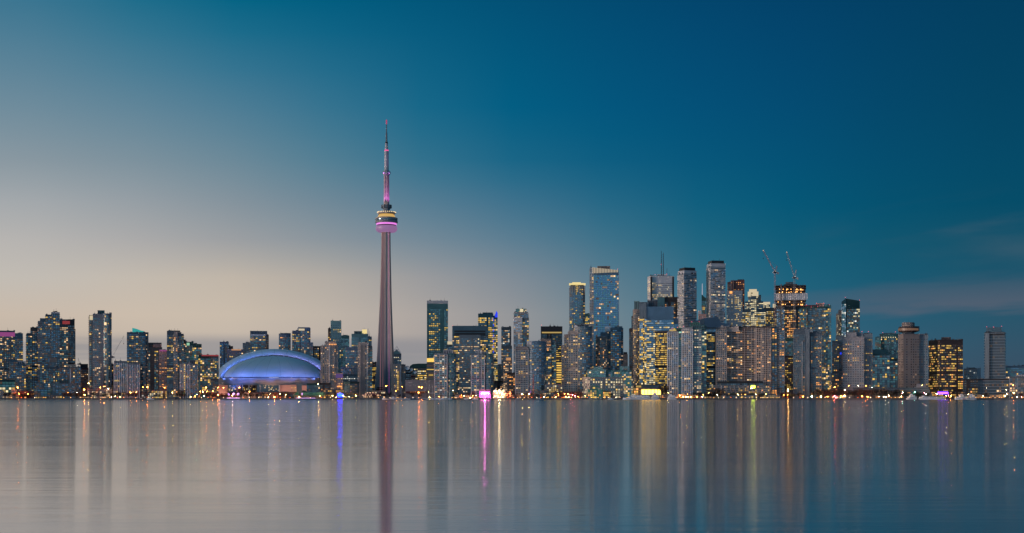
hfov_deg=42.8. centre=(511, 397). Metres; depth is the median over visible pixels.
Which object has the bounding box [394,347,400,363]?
office tower
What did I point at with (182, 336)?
lit windows
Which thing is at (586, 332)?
lit windows
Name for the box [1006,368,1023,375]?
windows
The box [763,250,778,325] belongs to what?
tower crane
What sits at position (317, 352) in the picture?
condo tower
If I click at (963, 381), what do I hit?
windows
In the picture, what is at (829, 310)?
lit windows
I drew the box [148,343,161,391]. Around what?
condo tower
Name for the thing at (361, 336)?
office tower
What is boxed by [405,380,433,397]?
warehouse
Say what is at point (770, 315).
office tower
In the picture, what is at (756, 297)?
lit windows
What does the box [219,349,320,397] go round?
stadium
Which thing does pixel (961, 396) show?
tour boat
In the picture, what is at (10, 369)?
windows
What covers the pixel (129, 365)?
windows
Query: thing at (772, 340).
windows
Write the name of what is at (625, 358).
condo tower
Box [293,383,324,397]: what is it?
building
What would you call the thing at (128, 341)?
windows
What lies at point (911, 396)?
cruiser
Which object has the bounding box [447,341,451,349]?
office tower
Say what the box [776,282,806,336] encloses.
tower under construction
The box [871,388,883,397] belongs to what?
tree
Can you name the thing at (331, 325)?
windows
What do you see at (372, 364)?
windows
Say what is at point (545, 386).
windows
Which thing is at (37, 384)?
windows
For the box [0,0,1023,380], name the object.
sky
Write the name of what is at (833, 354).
windows
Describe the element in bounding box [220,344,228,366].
windows
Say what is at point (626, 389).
lit windows
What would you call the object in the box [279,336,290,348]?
windows
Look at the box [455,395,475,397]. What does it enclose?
shop row
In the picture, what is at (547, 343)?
windows
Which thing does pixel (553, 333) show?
office tower
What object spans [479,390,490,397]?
stage
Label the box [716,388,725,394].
tree
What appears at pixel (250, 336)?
windows
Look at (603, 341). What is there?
windows
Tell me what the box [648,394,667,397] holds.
ticket hall
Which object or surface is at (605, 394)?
lit windows
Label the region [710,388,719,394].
tree
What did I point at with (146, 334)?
lit windows
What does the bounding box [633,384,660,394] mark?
lobby pavilion
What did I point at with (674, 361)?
windows
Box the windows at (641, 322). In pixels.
[640,319,677,393]
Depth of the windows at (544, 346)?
2279.91 m
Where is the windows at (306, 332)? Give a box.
[292,332,312,355]
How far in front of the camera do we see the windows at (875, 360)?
2330.56 m
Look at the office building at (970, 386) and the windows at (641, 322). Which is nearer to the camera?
the office building at (970, 386)
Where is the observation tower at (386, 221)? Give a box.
[375,120,397,397]
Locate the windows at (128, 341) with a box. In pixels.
[127,334,147,391]
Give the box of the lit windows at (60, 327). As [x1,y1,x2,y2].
[60,327,75,366]
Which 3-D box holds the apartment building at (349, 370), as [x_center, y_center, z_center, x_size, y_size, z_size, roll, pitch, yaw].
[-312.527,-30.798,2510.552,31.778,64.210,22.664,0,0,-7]
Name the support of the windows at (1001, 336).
in the condo tower at (994, 381)
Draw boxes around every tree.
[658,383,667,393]
[661,385,668,393]
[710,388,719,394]
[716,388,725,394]
[819,389,826,397]
[839,386,847,394]
[853,389,864,397]
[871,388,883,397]
[885,390,894,397]
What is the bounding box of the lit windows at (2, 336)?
[0,336,22,379]
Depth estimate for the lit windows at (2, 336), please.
2351.71 m
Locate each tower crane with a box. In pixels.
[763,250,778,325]
[786,253,797,322]
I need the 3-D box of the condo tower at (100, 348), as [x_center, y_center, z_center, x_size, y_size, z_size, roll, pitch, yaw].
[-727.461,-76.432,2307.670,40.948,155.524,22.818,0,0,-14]
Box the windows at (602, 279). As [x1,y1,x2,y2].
[590,270,618,365]
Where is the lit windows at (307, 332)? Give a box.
[292,332,312,354]
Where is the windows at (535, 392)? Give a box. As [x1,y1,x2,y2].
[531,391,545,397]
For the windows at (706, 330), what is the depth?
2450.17 m
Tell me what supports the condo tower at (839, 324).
on the ground
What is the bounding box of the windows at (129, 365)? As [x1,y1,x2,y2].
[129,365,138,397]
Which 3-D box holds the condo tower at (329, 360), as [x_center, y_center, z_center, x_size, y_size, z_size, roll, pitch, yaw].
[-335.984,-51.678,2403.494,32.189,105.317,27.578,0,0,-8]
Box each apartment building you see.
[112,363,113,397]
[341,366,357,373]
[343,374,357,381]
[494,364,502,389]
[503,358,514,397]
[1009,375,1023,397]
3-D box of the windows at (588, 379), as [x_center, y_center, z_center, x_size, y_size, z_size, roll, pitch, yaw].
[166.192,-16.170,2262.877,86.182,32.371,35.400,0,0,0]
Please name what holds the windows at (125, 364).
in the condo tower at (120, 376)
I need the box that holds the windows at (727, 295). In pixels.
[727,295,741,323]
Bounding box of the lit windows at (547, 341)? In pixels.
[547,341,555,383]
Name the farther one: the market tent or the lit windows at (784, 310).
the lit windows at (784, 310)
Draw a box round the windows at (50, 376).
[47,362,58,382]
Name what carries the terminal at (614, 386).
on the ground
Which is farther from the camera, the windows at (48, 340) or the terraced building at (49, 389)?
the windows at (48, 340)
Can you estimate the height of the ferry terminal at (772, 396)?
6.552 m
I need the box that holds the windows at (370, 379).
[358,346,371,393]
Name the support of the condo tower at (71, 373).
on the ground
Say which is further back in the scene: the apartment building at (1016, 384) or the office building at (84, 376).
the office building at (84, 376)
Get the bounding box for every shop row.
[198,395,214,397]
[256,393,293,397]
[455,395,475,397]
[551,392,581,397]
[963,394,977,397]
[977,394,1004,397]
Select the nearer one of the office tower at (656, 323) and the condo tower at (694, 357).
the condo tower at (694, 357)
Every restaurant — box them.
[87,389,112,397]
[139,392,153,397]
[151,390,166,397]
[676,395,692,397]
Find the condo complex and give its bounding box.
[716,323,784,397]
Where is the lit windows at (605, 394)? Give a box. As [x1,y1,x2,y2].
[603,392,610,397]
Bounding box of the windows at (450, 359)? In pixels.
[435,355,455,397]
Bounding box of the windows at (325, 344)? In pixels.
[321,344,337,386]
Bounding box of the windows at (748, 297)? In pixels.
[743,297,764,326]
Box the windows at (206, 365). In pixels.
[198,358,217,397]
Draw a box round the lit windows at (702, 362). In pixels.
[693,330,705,391]
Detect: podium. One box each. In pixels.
[531,390,546,397]
[709,381,769,397]
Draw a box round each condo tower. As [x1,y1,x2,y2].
[0,330,22,379]
[9,359,25,391]
[26,326,37,390]
[37,311,59,382]
[46,357,58,382]
[59,364,80,397]
[60,317,75,366]
[88,310,111,388]
[114,359,126,397]
[127,328,148,391]
[127,360,139,397]
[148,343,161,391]
[159,349,166,389]
[167,329,185,397]
[180,360,197,397]
[186,341,201,364]
[198,354,218,397]
[220,341,232,376]
[227,348,243,377]
[243,342,249,377]
[250,331,268,377]
[279,333,290,377]
[292,327,313,377]
[313,346,320,360]
[320,341,337,388]
[358,340,372,397]
[391,363,405,397]
[434,350,456,397]
[471,350,493,397]
[501,326,511,380]
[513,308,528,372]
[515,340,551,394]
[540,339,561,383]
[561,345,563,383]
[563,324,591,391]
[569,282,585,330]
[589,266,618,368]
[595,326,623,369]
[623,352,627,365]
[632,301,638,383]
[667,328,681,396]
[677,267,696,327]
[682,323,705,397]
[706,258,725,322]
[793,327,821,397]
[799,303,830,397]
[832,335,842,393]
[836,310,841,335]
[842,297,859,336]
[875,332,897,358]
[978,327,1008,397]
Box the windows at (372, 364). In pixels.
[372,364,375,390]
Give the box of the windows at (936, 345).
[929,345,962,397]
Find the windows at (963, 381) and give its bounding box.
[963,381,977,392]
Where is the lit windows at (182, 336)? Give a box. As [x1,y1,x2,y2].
[174,336,184,393]
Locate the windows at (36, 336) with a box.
[26,331,37,390]
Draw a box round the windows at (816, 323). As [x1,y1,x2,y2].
[800,308,830,397]
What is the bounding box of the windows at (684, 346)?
[682,330,705,397]
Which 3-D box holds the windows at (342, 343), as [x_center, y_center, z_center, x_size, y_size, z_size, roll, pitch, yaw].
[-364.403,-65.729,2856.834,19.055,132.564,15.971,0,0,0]
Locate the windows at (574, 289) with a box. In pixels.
[570,289,584,330]
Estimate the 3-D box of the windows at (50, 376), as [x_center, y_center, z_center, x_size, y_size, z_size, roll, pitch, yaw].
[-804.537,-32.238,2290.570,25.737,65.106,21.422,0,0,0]
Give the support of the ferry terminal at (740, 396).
on the ground
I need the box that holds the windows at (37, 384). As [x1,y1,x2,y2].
[34,384,73,397]
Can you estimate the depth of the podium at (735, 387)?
2251.66 m
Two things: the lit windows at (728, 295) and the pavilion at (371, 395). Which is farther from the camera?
the lit windows at (728, 295)
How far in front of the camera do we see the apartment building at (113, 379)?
2430.50 m
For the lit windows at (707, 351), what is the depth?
2450.17 m
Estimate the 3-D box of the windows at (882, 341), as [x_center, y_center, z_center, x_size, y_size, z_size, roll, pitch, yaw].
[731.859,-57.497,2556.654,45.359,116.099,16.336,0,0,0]
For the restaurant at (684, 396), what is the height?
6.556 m
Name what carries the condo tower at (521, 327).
on the ground
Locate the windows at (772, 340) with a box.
[717,329,783,397]
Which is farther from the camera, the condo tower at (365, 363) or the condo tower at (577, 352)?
the condo tower at (365, 363)
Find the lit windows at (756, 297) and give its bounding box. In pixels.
[743,297,764,326]
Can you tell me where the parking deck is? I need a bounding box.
[853,388,928,397]
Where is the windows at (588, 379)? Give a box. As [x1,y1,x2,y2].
[584,379,632,397]
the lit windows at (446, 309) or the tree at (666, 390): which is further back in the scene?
the lit windows at (446, 309)
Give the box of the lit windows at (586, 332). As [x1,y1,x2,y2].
[569,332,591,384]
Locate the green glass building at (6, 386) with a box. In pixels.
[0,380,14,392]
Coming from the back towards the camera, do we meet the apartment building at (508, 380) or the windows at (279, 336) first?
the windows at (279, 336)
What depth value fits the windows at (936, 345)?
2314.12 m
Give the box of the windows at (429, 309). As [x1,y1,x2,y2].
[429,309,447,357]
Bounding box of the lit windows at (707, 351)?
[707,351,714,397]
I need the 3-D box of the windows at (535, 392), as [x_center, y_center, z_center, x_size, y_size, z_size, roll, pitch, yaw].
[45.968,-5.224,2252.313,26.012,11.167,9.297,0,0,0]
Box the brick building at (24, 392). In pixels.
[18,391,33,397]
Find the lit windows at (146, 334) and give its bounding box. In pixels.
[129,334,147,390]
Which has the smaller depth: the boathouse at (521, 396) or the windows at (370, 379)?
the boathouse at (521, 396)
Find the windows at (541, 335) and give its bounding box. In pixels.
[541,335,561,383]
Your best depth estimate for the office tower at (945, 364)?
2314.51 m
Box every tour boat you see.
[623,393,649,398]
[918,396,945,398]
[955,394,968,398]
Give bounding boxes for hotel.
[335,372,342,388]
[843,330,872,397]
[898,322,931,396]
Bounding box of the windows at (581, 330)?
[565,329,591,391]
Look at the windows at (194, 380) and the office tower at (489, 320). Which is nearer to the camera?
the windows at (194, 380)
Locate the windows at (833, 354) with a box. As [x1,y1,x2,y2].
[832,340,842,393]
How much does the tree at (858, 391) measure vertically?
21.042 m
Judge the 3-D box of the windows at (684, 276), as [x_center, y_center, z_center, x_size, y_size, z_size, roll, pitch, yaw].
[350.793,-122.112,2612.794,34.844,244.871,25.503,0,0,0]
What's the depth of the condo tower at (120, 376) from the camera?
2271.67 m
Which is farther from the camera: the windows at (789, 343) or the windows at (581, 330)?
the windows at (789, 343)
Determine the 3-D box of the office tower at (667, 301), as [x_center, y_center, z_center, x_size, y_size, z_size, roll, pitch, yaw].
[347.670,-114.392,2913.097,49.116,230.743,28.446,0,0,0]
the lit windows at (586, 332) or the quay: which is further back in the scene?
the lit windows at (586, 332)
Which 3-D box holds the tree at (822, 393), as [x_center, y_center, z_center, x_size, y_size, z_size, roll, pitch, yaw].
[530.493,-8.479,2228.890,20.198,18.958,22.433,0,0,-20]
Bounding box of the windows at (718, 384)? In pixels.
[710,384,768,397]
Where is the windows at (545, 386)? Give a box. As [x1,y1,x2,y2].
[545,386,563,397]
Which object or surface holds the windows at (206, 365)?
in the condo tower at (208, 372)
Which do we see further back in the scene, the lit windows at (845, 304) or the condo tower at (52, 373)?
the lit windows at (845, 304)
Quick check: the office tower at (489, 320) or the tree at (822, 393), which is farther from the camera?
the office tower at (489, 320)
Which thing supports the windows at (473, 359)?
in the condo tower at (482, 371)
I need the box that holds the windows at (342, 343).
[341,339,348,366]
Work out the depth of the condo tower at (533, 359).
2279.91 m
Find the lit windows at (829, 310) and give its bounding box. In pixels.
[807,309,830,388]
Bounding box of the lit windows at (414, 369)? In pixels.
[414,369,426,379]
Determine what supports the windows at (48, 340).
in the condo tower at (48, 335)
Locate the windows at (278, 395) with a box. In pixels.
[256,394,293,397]
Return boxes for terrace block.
[587,366,631,397]
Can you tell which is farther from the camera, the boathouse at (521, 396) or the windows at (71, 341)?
the windows at (71, 341)
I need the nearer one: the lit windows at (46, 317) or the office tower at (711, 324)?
the lit windows at (46, 317)
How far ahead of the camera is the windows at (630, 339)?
2647.33 m
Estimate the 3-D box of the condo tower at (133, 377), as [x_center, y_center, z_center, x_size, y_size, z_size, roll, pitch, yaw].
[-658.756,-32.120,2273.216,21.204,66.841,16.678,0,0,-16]
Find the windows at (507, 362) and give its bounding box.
[504,362,514,393]
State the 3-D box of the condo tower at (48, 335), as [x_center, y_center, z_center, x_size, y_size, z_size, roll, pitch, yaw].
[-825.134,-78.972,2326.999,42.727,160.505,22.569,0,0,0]
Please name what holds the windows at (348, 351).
in the office building at (351, 355)
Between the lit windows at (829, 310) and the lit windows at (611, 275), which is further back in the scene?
the lit windows at (611, 275)
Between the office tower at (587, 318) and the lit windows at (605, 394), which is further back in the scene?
the office tower at (587, 318)
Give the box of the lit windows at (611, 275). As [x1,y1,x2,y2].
[590,275,618,330]
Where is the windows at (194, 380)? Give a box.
[181,365,196,397]
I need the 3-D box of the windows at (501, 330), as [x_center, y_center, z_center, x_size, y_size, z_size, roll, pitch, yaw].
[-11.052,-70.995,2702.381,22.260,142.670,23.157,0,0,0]
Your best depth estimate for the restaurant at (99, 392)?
2223.52 m
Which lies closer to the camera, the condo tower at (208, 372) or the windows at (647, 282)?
the condo tower at (208, 372)
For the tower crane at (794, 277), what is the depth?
2587.72 m
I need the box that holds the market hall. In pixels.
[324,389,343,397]
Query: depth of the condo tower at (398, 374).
2420.16 m
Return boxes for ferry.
[667,394,676,398]
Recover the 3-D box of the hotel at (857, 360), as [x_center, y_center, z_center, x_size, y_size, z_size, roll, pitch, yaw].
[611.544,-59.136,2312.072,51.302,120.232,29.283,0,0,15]
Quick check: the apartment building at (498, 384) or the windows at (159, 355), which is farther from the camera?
the apartment building at (498, 384)
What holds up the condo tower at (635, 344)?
on the ground
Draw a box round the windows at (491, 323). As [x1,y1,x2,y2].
[478,318,496,376]
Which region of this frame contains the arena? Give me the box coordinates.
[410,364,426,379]
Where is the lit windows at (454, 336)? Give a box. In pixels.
[452,336,487,393]
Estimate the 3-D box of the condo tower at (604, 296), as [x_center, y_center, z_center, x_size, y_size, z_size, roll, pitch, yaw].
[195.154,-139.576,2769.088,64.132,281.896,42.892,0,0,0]
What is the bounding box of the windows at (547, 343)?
[547,343,555,381]
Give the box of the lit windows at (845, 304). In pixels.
[842,304,859,331]
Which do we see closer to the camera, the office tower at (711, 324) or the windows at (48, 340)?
the windows at (48, 340)
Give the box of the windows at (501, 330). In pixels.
[501,330,511,380]
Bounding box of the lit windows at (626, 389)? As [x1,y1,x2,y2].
[589,372,631,395]
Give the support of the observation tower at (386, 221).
on the ground
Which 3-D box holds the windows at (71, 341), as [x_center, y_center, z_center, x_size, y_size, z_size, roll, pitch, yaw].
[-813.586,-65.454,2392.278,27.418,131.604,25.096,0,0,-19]
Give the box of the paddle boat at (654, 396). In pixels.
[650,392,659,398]
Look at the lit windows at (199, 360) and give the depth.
2326.02 m
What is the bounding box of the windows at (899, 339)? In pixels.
[899,339,926,387]
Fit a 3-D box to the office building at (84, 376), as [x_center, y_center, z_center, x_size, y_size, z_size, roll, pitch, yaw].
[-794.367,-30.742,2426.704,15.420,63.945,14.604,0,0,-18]
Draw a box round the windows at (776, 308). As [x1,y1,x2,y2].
[776,308,798,335]
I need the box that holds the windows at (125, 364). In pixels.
[114,363,126,397]
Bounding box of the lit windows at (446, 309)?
[429,309,447,357]
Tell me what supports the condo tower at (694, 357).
on the ground
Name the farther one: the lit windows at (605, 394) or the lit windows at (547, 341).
the lit windows at (547, 341)
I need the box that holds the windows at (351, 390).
[344,384,358,397]
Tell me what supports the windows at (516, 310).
in the condo tower at (521, 327)
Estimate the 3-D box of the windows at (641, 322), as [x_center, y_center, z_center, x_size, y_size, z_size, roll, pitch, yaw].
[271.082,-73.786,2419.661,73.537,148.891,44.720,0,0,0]
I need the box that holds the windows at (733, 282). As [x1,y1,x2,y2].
[728,282,743,307]
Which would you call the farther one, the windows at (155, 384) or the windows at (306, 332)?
the windows at (306, 332)
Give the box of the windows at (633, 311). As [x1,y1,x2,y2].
[633,311,638,383]
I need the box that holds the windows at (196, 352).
[186,346,201,364]
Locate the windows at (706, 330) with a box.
[706,330,715,397]
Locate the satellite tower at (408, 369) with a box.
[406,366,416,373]
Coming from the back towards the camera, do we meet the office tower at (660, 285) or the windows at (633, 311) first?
the office tower at (660, 285)
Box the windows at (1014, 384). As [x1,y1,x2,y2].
[1010,379,1023,397]
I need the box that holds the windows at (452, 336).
[452,336,487,393]
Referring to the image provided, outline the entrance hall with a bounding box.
[372,391,384,397]
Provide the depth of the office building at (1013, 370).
2527.23 m
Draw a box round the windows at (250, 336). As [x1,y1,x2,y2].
[250,336,268,377]
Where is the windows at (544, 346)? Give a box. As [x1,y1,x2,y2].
[516,344,551,393]
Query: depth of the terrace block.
2262.70 m
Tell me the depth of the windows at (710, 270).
2612.02 m
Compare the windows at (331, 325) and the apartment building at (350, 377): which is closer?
the apartment building at (350, 377)
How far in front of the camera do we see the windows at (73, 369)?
2271.58 m
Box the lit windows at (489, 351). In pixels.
[478,318,496,379]
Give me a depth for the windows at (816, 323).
2500.94 m
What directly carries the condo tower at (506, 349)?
on the ground
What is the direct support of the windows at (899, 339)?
in the hotel at (912, 360)
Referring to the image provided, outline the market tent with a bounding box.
[493,389,505,397]
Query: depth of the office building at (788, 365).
2400.58 m
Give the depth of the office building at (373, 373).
2759.86 m
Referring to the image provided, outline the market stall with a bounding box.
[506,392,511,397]
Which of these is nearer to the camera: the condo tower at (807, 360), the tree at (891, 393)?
the tree at (891, 393)
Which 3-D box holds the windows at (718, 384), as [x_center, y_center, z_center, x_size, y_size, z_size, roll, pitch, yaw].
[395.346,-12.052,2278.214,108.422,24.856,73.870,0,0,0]
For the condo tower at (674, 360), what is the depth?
2274.98 m
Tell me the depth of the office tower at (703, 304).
3000.09 m
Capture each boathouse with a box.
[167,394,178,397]
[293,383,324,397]
[513,395,530,397]
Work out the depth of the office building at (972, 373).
2459.95 m
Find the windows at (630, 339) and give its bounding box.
[629,318,632,368]
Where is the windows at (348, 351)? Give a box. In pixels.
[346,351,357,368]
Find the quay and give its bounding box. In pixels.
[0,398,1023,398]
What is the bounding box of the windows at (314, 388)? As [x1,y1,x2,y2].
[307,385,329,391]
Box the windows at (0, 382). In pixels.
[0,382,14,391]
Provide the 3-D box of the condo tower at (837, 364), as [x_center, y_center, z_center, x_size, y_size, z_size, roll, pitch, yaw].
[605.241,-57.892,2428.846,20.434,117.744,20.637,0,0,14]
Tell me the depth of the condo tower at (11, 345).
2351.98 m
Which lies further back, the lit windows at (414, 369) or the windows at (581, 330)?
the lit windows at (414, 369)
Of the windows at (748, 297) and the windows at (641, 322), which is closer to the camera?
the windows at (641, 322)
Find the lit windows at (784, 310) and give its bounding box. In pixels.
[784,310,798,335]
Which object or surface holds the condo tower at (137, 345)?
on the ground
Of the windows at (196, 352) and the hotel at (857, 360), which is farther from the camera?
the windows at (196, 352)
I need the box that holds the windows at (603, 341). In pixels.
[596,330,622,368]
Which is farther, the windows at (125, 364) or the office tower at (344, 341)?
the office tower at (344, 341)
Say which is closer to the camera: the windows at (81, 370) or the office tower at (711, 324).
the windows at (81, 370)
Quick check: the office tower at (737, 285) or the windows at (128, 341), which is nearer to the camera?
the windows at (128, 341)
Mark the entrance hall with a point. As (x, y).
(380, 396)
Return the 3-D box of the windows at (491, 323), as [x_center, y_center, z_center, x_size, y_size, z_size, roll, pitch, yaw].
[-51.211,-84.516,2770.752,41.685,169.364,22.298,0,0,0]
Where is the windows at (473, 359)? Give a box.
[472,356,493,397]
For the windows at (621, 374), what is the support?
in the terrace block
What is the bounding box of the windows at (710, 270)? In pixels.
[707,270,724,321]
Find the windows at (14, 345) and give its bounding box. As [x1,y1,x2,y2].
[0,336,22,379]
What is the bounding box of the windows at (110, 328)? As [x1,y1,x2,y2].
[89,316,111,388]
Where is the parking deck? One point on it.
(916, 390)
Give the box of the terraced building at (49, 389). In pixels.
[33,380,74,397]
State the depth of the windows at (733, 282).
3201.10 m
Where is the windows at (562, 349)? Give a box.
[562,349,563,382]
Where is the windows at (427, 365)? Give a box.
[427,365,433,378]
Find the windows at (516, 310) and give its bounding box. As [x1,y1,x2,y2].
[514,310,528,370]
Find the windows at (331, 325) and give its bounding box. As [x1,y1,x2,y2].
[328,325,340,371]
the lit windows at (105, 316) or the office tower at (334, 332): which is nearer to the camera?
the lit windows at (105, 316)
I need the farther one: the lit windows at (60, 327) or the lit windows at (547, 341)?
the lit windows at (547, 341)
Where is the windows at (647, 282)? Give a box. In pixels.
[647,282,669,299]
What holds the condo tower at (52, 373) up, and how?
on the ground
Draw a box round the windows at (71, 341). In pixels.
[60,326,73,366]
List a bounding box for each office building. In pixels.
[80,364,88,397]
[343,382,359,397]
[345,346,357,368]
[372,362,375,390]
[406,372,415,379]
[545,384,563,397]
[785,337,792,397]
[873,349,897,387]
[963,379,977,394]
[964,366,980,378]
[1006,364,1023,378]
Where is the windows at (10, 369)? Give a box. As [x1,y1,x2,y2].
[9,362,25,391]
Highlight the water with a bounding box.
[0,399,1023,532]
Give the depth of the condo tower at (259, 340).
2660.04 m
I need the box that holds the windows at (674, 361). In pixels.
[668,332,681,395]
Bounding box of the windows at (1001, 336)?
[978,336,1007,397]
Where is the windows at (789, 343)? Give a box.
[785,341,792,397]
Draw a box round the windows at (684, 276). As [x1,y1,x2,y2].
[678,276,695,327]
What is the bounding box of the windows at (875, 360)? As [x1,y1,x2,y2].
[873,356,896,387]
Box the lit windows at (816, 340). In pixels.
[811,340,820,397]
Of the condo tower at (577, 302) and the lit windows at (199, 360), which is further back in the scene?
the condo tower at (577, 302)
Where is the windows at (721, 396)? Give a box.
[721,396,754,397]
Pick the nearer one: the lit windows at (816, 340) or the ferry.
the ferry
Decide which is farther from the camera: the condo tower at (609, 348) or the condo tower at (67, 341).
the condo tower at (67, 341)
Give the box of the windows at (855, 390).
[855,390,928,397]
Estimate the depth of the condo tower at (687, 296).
2605.44 m
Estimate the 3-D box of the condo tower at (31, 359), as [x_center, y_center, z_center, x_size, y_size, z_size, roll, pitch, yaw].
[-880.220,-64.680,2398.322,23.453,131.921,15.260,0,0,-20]
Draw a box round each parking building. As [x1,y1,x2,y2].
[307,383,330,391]
[427,362,433,379]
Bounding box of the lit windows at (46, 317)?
[42,317,59,382]
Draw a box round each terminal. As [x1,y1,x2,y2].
[582,377,632,397]
[721,395,756,397]
[760,394,779,397]
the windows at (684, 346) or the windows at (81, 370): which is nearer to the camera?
the windows at (684, 346)
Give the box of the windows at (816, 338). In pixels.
[794,335,820,397]
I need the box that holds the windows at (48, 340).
[38,315,59,382]
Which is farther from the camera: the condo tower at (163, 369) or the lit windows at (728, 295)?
the lit windows at (728, 295)
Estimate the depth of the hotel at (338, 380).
2344.60 m
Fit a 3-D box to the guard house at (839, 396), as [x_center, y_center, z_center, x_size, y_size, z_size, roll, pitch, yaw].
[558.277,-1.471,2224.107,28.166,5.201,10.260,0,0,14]
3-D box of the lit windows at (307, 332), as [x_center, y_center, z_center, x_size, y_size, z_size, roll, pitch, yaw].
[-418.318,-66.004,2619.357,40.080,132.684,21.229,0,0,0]
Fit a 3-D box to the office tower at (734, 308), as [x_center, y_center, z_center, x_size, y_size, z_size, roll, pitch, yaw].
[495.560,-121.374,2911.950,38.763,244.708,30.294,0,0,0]
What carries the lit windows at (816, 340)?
in the condo tower at (807, 360)
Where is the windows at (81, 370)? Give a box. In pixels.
[81,370,87,393]
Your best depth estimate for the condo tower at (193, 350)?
2421.07 m
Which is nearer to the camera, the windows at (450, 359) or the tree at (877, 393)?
the tree at (877, 393)
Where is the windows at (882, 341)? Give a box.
[875,339,897,358]
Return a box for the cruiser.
[906,394,916,398]
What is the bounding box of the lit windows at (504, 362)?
[504,362,514,397]
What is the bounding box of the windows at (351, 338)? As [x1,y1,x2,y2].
[351,338,371,344]
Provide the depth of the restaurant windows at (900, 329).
2303.41 m
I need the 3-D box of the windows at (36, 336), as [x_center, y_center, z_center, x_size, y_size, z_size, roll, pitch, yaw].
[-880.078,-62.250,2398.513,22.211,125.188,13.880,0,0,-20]
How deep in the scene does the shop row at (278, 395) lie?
2232.23 m
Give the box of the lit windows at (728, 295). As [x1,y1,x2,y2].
[727,295,741,321]
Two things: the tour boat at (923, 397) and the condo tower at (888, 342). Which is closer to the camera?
the tour boat at (923, 397)
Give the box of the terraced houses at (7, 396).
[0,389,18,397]
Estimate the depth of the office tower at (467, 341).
2557.68 m
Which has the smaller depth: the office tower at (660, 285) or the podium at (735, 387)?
the podium at (735, 387)
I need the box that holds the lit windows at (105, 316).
[93,316,111,388]
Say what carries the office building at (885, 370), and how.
on the ground
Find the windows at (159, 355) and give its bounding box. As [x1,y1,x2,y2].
[159,355,166,388]
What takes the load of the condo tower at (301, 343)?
on the ground
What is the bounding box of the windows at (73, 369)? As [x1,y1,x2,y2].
[60,368,79,397]
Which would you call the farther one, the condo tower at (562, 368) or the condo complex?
the condo tower at (562, 368)
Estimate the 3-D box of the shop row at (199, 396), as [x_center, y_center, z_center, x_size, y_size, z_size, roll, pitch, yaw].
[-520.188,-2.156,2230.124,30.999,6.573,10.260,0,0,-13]
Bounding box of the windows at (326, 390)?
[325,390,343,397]
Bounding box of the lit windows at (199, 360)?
[198,359,217,392]
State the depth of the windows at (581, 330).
2294.43 m
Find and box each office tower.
[328,320,340,372]
[341,333,348,366]
[351,329,371,346]
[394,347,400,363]
[427,298,447,362]
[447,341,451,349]
[452,325,487,394]
[478,311,497,380]
[541,325,561,383]
[585,313,589,323]
[629,316,632,375]
[639,300,677,393]
[647,251,673,299]
[658,296,677,317]
[691,317,729,397]
[698,311,706,319]
[702,284,705,313]
[726,290,741,325]
[727,279,744,308]
[742,289,765,326]
[763,302,774,325]
[929,336,962,397]
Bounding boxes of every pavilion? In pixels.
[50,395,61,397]
[364,392,378,397]
[588,386,610,397]
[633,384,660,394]
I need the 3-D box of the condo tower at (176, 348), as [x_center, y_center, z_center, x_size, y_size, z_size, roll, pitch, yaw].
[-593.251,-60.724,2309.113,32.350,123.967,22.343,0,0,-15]
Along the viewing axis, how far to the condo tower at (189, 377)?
2268.79 m
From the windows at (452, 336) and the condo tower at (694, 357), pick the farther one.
the windows at (452, 336)
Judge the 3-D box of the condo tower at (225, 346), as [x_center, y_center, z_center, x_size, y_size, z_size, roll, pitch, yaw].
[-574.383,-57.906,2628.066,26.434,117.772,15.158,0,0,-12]
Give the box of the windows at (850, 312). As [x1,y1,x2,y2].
[842,304,859,334]
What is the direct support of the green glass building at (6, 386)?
on the ground
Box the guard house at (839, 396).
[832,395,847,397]
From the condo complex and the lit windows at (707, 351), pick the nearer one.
the condo complex
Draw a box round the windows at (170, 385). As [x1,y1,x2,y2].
[167,335,184,397]
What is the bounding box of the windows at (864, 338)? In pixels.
[843,338,871,397]
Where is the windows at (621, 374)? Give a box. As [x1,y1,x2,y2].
[589,368,631,397]
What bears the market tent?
on the pavement
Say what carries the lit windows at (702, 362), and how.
in the condo tower at (694, 357)
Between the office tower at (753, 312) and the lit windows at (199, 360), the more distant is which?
the office tower at (753, 312)
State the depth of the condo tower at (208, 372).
2326.04 m
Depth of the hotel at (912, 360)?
2303.82 m
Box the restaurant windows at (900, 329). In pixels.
[898,328,917,330]
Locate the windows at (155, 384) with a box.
[148,351,157,390]

